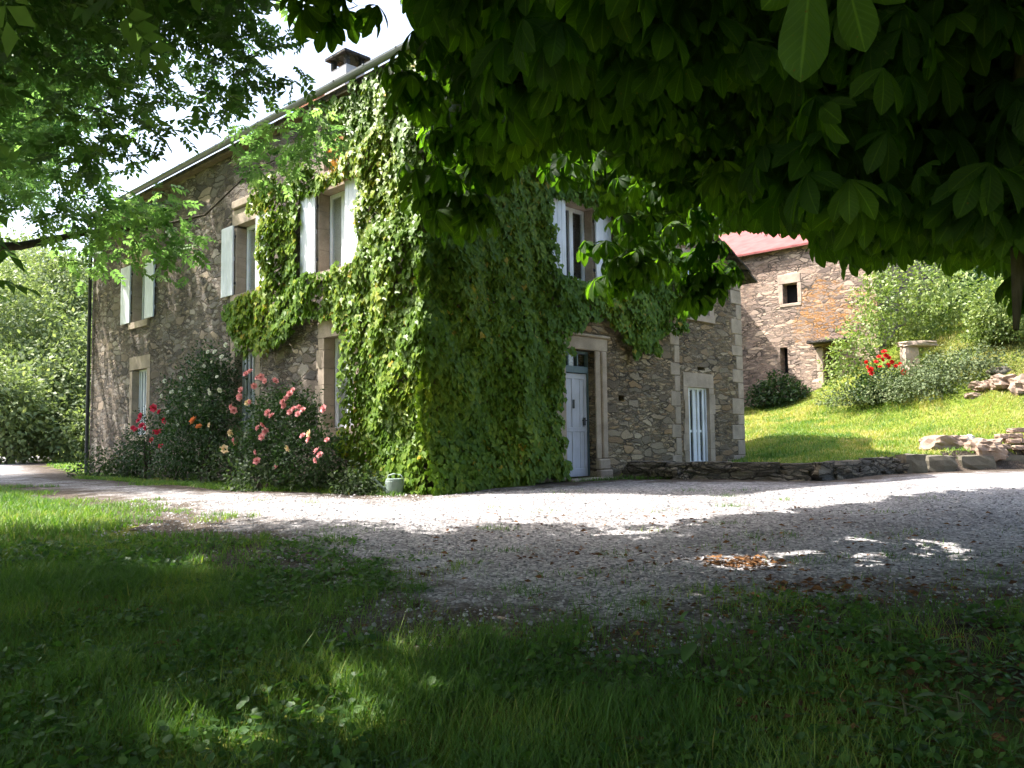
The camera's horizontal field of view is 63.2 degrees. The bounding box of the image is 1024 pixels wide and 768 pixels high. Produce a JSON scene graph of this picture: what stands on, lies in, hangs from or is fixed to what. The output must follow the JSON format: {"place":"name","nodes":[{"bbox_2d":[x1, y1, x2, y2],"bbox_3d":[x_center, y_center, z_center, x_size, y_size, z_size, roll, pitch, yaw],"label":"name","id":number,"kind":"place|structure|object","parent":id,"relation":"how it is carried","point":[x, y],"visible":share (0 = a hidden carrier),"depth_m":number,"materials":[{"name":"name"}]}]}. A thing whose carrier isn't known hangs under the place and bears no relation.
{"place":"outdoors","nodes":[
{"label":"outdoors","id":0,"kind":"place"},
{"bbox_2d":[0,0,412,445],"label":"sky","id":1,"kind":"structure","parent":0,"point":[312,63],"materials":[{"name":"white"}]},
{"bbox_2d":[0,444,1023,696],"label":"gravel drive","id":2,"kind":"structure","parent":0,"point":[1008,474],"depth_m":8.83,"materials":[{"name":"grey gravel"}]},
{"bbox_2d":[372,473,403,493],"bbox_3d":[-2.004,1.611,13.460,0.519,0.336,0.236,0,-4,-8],"label":"watering can","id":3,"kind":"object","parent":2,"relation":"on","point":[394,484],"visible":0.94,"depth_m":13.39,"materials":[{"name":"green metal"}]},
{"bbox_2d":[61,485,1023,673],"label":"pebbles","id":4,"kind":"object","parent":2,"relation":"on","point":[672,644],"visible":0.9,"depth_m":8.70,"materials":[{"name":"gravel"}]},
{"bbox_2d":[657,606,729,670],"bbox_3d":[1.079,1.473,4.796,0.365,0.374,0.377,2,-5,-34],"label":"broadleaf weed","id":5,"kind":"object","parent":2,"relation":"on","point":[687,650],"visible":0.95,"depth_m":4.79,"materials":[{"name":"green plant"}]},
{"bbox_2d":[0,297,1023,767],"bbox_3d":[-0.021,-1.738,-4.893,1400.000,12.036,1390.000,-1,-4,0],"label":"lawn","id":6,"kind":"structure","parent":0,"point":[990,691],"depth_m":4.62,"materials":[{"name":"plant"}]},
{"bbox_2d":[0,342,81,463],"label":"background bush","id":7,"kind":"object","parent":6,"relation":"on","point":[20,421],"visible":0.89,"depth_m":38.15,"materials":[{"name":"green plant"}]},
{"bbox_2d":[0,251,82,456],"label":"background bush","id":8,"kind":"object","parent":6,"relation":"on","point":[10,323],"visible":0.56,"depth_m":43.29,"materials":[{"name":"green plant"}]},
{"bbox_2d":[0,221,87,456],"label":"background bush","id":9,"kind":"object","parent":6,"relation":"on","point":[18,238],"visible":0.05,"depth_m":56.63,"materials":[{"name":"green plant"}]},
{"bbox_2d":[0,233,93,459],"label":"background bush","id":10,"kind":"object","parent":6,"relation":"on","point":[56,278],"visible":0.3,"depth_m":48.72,"materials":[{"name":"green plant"}]},
{"bbox_2d":[16,307,91,462],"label":"background bush","id":11,"kind":"object","parent":6,"relation":"on","point":[73,426],"visible":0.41,"depth_m":40.87,"materials":[{"name":"green plant"}]},
{"bbox_2d":[0,3,126,228],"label":"ash tree","id":12,"kind":"object","parent":6,"relation":"on","point":[34,186],"visible":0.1,"depth_m":19.45,"materials":[{"name":"green plant"}]},
{"bbox_2d":[64,437,135,476],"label":"perennial plant","id":13,"kind":"object","parent":6,"relation":"on","point":[88,469],"visible":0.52,"depth_m":20.90,"materials":[{"name":"green plant"}]},
{"bbox_2d":[91,450,155,478],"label":"perennial plant","id":14,"kind":"object","parent":6,"relation":"on","point":[116,472],"visible":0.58,"depth_m":19.96,"materials":[{"name":"green plant"}]},
{"bbox_2d":[106,403,181,478],"bbox_3d":[-8.236,1.351,19.183,3.631,1.817,1.465,-4,-5,40],"label":"rose bush","id":15,"kind":"object","parent":6,"relation":"on","point":[138,447],"visible":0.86,"depth_m":19.36,"materials":[{"name":"green plant"}]},
{"bbox_2d":[0,0,352,302],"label":"ash tree","id":16,"kind":"object","parent":6,"relation":"on","point":[141,25],"visible":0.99,"depth_m":8.20,"materials":[{"name":"green plant"}]},
{"bbox_2d":[135,442,220,481],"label":"perennial plant","id":17,"kind":"object","parent":6,"relation":"on","point":[160,473],"visible":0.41,"depth_m":17.88,"materials":[{"name":"green plant"}]},
{"bbox_2d":[141,336,251,482],"bbox_3d":[-6.385,0.527,17.508,4.503,3.214,2.262,-3,-5,34],"label":"rose bush","id":18,"kind":"object","parent":6,"relation":"on","point":[205,426],"visible":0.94,"depth_m":17.41,"materials":[{"name":"green plant"}]},
{"bbox_2d":[185,436,275,483],"bbox_3d":[-5.475,1.471,16.344,1.778,1.178,1.572,1,-4,-19],"label":"perennial plant","id":19,"kind":"object","parent":6,"relation":"on","point":[207,474],"visible":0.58,"depth_m":16.23,"materials":[{"name":"green plant"}]},
{"bbox_2d":[214,448,300,491],"bbox_3d":[-4.359,1.540,14.412,1.464,0.854,1.353,1,-4,-26],"label":"perennial plant","id":20,"kind":"object","parent":6,"relation":"on","point":[256,486],"visible":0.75,"depth_m":14.31,"materials":[{"name":"green plant"}]},
{"bbox_2d":[218,368,356,491],"bbox_3d":[-3.740,0.823,14.472,1.822,2.225,3.774,3,-5,-40],"label":"rose bush","id":21,"kind":"object","parent":6,"relation":"on","point":[289,445],"visible":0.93,"depth_m":14.52,"materials":[{"name":"green plant"}]},
{"bbox_2d":[280,456,361,492],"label":"perennial plant","id":22,"kind":"object","parent":6,"relation":"on","point":[320,486],"visible":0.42,"depth_m":14.01,"materials":[{"name":"green plant"}]},
{"bbox_2d":[312,457,387,494],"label":"perennial plant","id":23,"kind":"object","parent":6,"relation":"on","point":[353,487],"visible":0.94,"depth_m":13.40,"materials":[{"name":"green plant"}]},
{"bbox_2d":[81,39,757,491],"bbox_3d":[-3.140,-3.006,23.082,15.700,11.590,11.437,-4,-5,44],"label":"farmhouse","id":24,"kind":"object","parent":6,"relation":"on","point":[681,399],"visible":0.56,"depth_m":18.85,"materials":[{"name":"stone"}]},
{"bbox_2d":[120,249,155,329],"bbox_3d":[-9.853,-2.530,22.256,2.136,2.090,0.384,-4,-5,44],"label":"window","id":25,"kind":"structure","parent":24,"relation":"in","point":[131,302],"depth_m":22.48,"materials":[{"name":"white paint"}]},
{"bbox_2d":[126,354,150,441],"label":"window","id":26,"kind":"structure","parent":24,"relation":"in","point":[139,386],"depth_m":22.24,"materials":[{"name":"white paint"}]},
{"bbox_2d":[221,205,268,301],"bbox_3d":[-5.712,-2.854,18.252,2.056,2.090,0.384,-4,-5,44],"label":"window","id":27,"kind":"structure","parent":24,"relation":"in","point":[233,267],"depth_m":18.56,"materials":[{"name":"white paint"}]},
{"bbox_2d":[229,336,260,438],"bbox_3d":[-5.710,0.072,18.103,1.326,2.250,0.358,-4,-5,44],"label":"window","id":28,"kind":"structure","parent":24,"relation":"in","point":[254,363],"depth_m":18.34,"materials":[{"name":"white paint"}]},
{"bbox_2d":[317,122,344,177],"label":"window","id":29,"kind":"structure","parent":24,"relation":"in","point":[325,169],"depth_m":16.21,"materials":[{"name":"white paint"}]},
{"bbox_2d":[300,171,362,281],"bbox_3d":[-3.341,-3.041,15.957,2.046,2.090,0.384,-4,-5,44],"label":"window","id":30,"kind":"structure","parent":24,"relation":"in","point":[343,242],"depth_m":16.24,"materials":[{"name":"white paint"}]},
{"bbox_2d":[315,319,363,437],"bbox_3d":[-3.158,-0.128,15.629,1.578,2.250,0.358,-4,-5,44],"label":"window","id":31,"kind":"structure","parent":24,"relation":"in","point":[324,358],"depth_m":15.95,"materials":[{"name":"white paint"}]},
{"bbox_2d":[220,49,689,495],"bbox_3d":[-1.110,-1.657,18.754,7.544,7.797,8.451,-4,-5,44],"label":"climbing creeper","id":32,"kind":"object","parent":24,"relation":"attached to","point":[534,457],"visible":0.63,"depth_m":14.75,"materials":[{"name":"green plant"}]},
{"bbox_2d":[566,373,587,476],"bbox_3d":[1.241,0.823,16.760,0.095,2.080,0.850,-4,-5,44],"label":"door","id":33,"kind":"structure","parent":24,"relation":"in","point":[576,404],"depth_m":16.85,"materials":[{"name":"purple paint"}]},
{"bbox_2d":[547,195,610,286],"bbox_3d":[1.288,-2.943,16.970,0.344,2.060,1.986,-4,-5,44],"label":"window","id":34,"kind":"structure","parent":24,"relation":"in","point":[570,221],"depth_m":17.20,"materials":[{"name":"white paint"}]},
{"bbox_2d":[682,248,714,323],"bbox_3d":[4.476,-2.345,20.189,0.258,1.690,1.468,-4,-5,44],"label":"window","id":35,"kind":"structure","parent":24,"relation":"in","point":[709,318],"depth_m":20.19,"materials":[{"name":"white paint"}]},
{"bbox_2d":[683,372,715,461],"bbox_3d":[4.424,0.922,19.873,0.258,2.350,1.449,-4,-5,44],"label":"window","id":36,"kind":"structure","parent":24,"relation":"in","point":[699,422],"depth_m":19.97,"materials":[{"name":"white paint"}]},
{"bbox_2d":[0,534,1023,767],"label":"ground cover","id":37,"kind":"object","parent":6,"relation":"on","point":[953,739],"visible":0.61,"depth_m":4.42,"materials":[{"name":"green plant"}]},
{"bbox_2d":[5,506,1023,767],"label":"leaf litter","id":38,"kind":"object","parent":6,"relation":"on","point":[755,560],"visible":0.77,"depth_m":6.06,"materials":[{"name":"brown plant"}]},
{"bbox_2d":[558,604,602,627],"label":"broadleaf weed","id":39,"kind":"object","parent":6,"relation":"on","point":[580,616],"visible":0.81,"depth_m":5.58,"materials":[{"name":"green plant"}]},
{"bbox_2d":[280,0,1023,330],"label":"chestnut tree","id":40,"kind":"object","parent":6,"relation":"on","point":[868,137],"visible":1,"depth_m":3.92,"materials":[{"name":"green plant"}]},
{"bbox_2d":[622,457,909,480],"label":"dry stone wall","id":41,"kind":"structure","parent":6,"relation":"on","point":[818,471],"depth_m":15.62,"materials":[{"name":"grey stone"}]},
{"bbox_2d":[740,635,796,675],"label":"broadleaf weed","id":42,"kind":"object","parent":6,"relation":"on","point":[765,643],"visible":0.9,"depth_m":4.68,"materials":[{"name":"green plant"}]},
{"bbox_2d":[744,369,811,408],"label":"dark shrub","id":43,"kind":"object","parent":6,"relation":"on","point":[766,397],"visible":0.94,"depth_m":30.27,"materials":[{"name":"green plant"}]},
{"bbox_2d":[719,231,940,407],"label":"stone barn","id":44,"kind":"structure","parent":6,"relation":"on","point":[795,310],"depth_m":30.80,"materials":[{"name":"stone"}]},
{"bbox_2d":[785,348,787,372],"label":"slit window","id":45,"kind":"structure","parent":44,"relation":"in","point":[786,350],"depth_m":31.25,"materials":[{"name":"black glass"}]},
{"bbox_2d":[787,284,797,302],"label":"window","id":46,"kind":"structure","parent":44,"relation":"in","point":[792,297],"depth_m":31.16,"materials":[{"name":"black glass"}]},
{"bbox_2d":[829,347,838,378],"bbox_3d":[11.703,-0.270,29.958,0.524,2.150,0.040,-4,-5,44],"label":"door","id":47,"kind":"structure","parent":44,"relation":"in","point":[830,358],"depth_m":30.09,"materials":[{"name":"green wood"}]},
{"bbox_2d":[848,349,905,401],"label":"flowering shrub","id":48,"kind":"object","parent":6,"relation":"on","point":[870,370],"visible":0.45,"depth_m":24.79,"materials":[{"name":"green plant"}]},
{"bbox_2d":[863,619,916,653],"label":"broadleaf weed","id":49,"kind":"object","parent":6,"relation":"on","point":[888,644],"visible":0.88,"depth_m":5.04,"materials":[{"name":"green plant"}]},
{"bbox_2d":[866,691,934,740],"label":"broadleaf weed","id":50,"kind":"object","parent":6,"relation":"on","point":[924,711],"visible":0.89,"depth_m":3.84,"materials":[{"name":"green plant"}]},
{"bbox_2d":[816,260,1000,391],"bbox_3d":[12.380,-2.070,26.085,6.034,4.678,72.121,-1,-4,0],"label":"arching shrub","id":51,"kind":"object","parent":6,"relation":"on","point":[932,303],"visible":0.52,"depth_m":26.25,"materials":[{"name":"green plant"}]},
{"bbox_2d":[895,453,927,472],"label":"stone block","id":52,"kind":"structure","parent":6,"relation":"on","point":[918,463],"depth_m":17.50,"materials":[{"name":"grey stone"}]},
{"bbox_2d":[806,329,1023,406],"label":"creeping juniper","id":53,"kind":"object","parent":6,"relation":"on","point":[921,374],"visible":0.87,"depth_m":23.22,"materials":[{"name":"green plant"}]},
{"bbox_2d":[896,340,938,376],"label":"stone pillar","id":54,"kind":"structure","parent":6,"relation":"on","point":[909,350],"depth_m":25.21,"materials":[{"name":"beige stone"}]},
{"bbox_2d":[925,455,957,471],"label":"stone block","id":55,"kind":"structure","parent":6,"relation":"on","point":[941,463],"depth_m":17.80,"materials":[{"name":"grey stone"}]},
{"bbox_2d":[918,435,967,449],"bbox_3d":[9.831,1.450,19.037,1.231,0.575,0.998,-1,-4,0],"label":"boulder","id":56,"kind":"object","parent":6,"relation":"on","point":[935,442],"visible":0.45,"depth_m":18.67,"materials":[{"name":"beige stone"}]},
{"bbox_2d":[912,691,993,740],"bbox_3d":[2.017,1.533,3.780,0.336,0.263,0.325,2,-5,-31],"label":"broadleaf weed","id":57,"kind":"object","parent":6,"relation":"on","point":[959,713],"visible":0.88,"depth_m":3.74,"materials":[{"name":"green plant"}]},
{"bbox_2d":[932,633,993,664],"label":"broadleaf weed","id":58,"kind":"object","parent":6,"relation":"on","point":[958,660],"visible":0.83,"depth_m":4.66,"materials":[{"name":"green plant"}]},
{"bbox_2d":[926,265,1001,314],"bbox_3d":[17.260,-3.648,30.773,4.272,4.638,4.562,-1,-4,0],"label":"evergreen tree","id":59,"kind":"object","parent":6,"relation":"on","point":[975,278],"visible":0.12,"depth_m":30.08,"materials":[{"name":"green plant"}]},
{"bbox_2d":[960,434,974,439],"bbox_3d":[10.551,1.391,19.297,0.406,0.459,0.301,-1,-4,0],"label":"boulder","id":60,"kind":"object","parent":6,"relation":"on","point":[970,436],"visible":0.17,"depth_m":19.22,"materials":[{"name":"white stone"}]},
{"bbox_2d":[964,392,980,398],"bbox_3d":[12.236,0.343,22.057,0.486,0.236,0.388,-1,-4,0],"label":"boulder","id":61,"kind":"object","parent":6,"relation":"on","point":[972,395],"visible":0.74,"depth_m":21.93,"materials":[{"name":"beige stone"}]},
{"bbox_2d":[957,455,996,469],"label":"stone block","id":62,"kind":"structure","parent":6,"relation":"on","point":[976,462],"depth_m":18.13,"materials":[{"name":"grey stone"}]},
{"bbox_2d":[968,380,990,390],"bbox_3d":[12.585,0.077,22.212,0.742,0.377,0.549,1,-4,-20],"label":"boulder","id":63,"kind":"object","parent":6,"relation":"on","point":[977,385],"visible":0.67,"depth_m":22.04,"materials":[{"name":"beige stone"}]},
{"bbox_2d":[954,273,1023,345],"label":"shrub","id":64,"kind":"object","parent":6,"relation":"on","point":[996,318],"visible":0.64,"depth_m":23.57,"materials":[{"name":"green plant"}]},
{"bbox_2d":[972,598,1023,615],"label":"broadleaf weed","id":65,"kind":"object","parent":6,"relation":"on","point":[999,602],"visible":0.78,"depth_m":5.63,"materials":[{"name":"green plant"}]},
{"bbox_2d":[986,366,1010,374],"bbox_3d":[13.162,-0.321,22.464,0.664,0.348,0.470,-1,-4,0],"label":"boulder","id":66,"kind":"object","parent":6,"relation":"on","point":[1004,370],"visible":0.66,"depth_m":22.32,"materials":[{"name":"grey stone"}]},
{"bbox_2d":[988,374,1016,389],"bbox_3d":[12.977,0.007,21.943,0.867,0.571,0.646,0,-4,-9],"label":"boulder","id":67,"kind":"object","parent":6,"relation":"on","point":[998,381],"visible":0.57,"depth_m":21.71,"materials":[{"name":"beige stone"}]},
{"bbox_2d":[994,428,1023,452],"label":"rubble wall","id":68,"kind":"structure","parent":6,"relation":"on","point":[1016,434],"depth_m":18.69,"materials":[{"name":"beige stone"}]},
{"bbox_2d":[1003,455,1023,462],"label":"stone block","id":69,"kind":"structure","parent":6,"relation":"on","point":[1015,458],"depth_m":18.43,"materials":[{"name":"grey stone"}]},
{"bbox_2d":[1007,373,1023,395],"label":"boulder","id":70,"kind":"object","parent":6,"relation":"on","point":[1016,385],"visible":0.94,"depth_m":21.35,"materials":[{"name":"beige stone"}]},
{"bbox_2d":[963,438,1008,461],"bbox_3d":[10.506,1.471,18.477,0.835,0.565,0.566,0,-4,-9],"label":"boulder","id":71,"kind":"object","parent":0,"point":[988,447],"visible":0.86,"depth_m":18.27,"materials":[{"name":"beige stone"}]}
]}

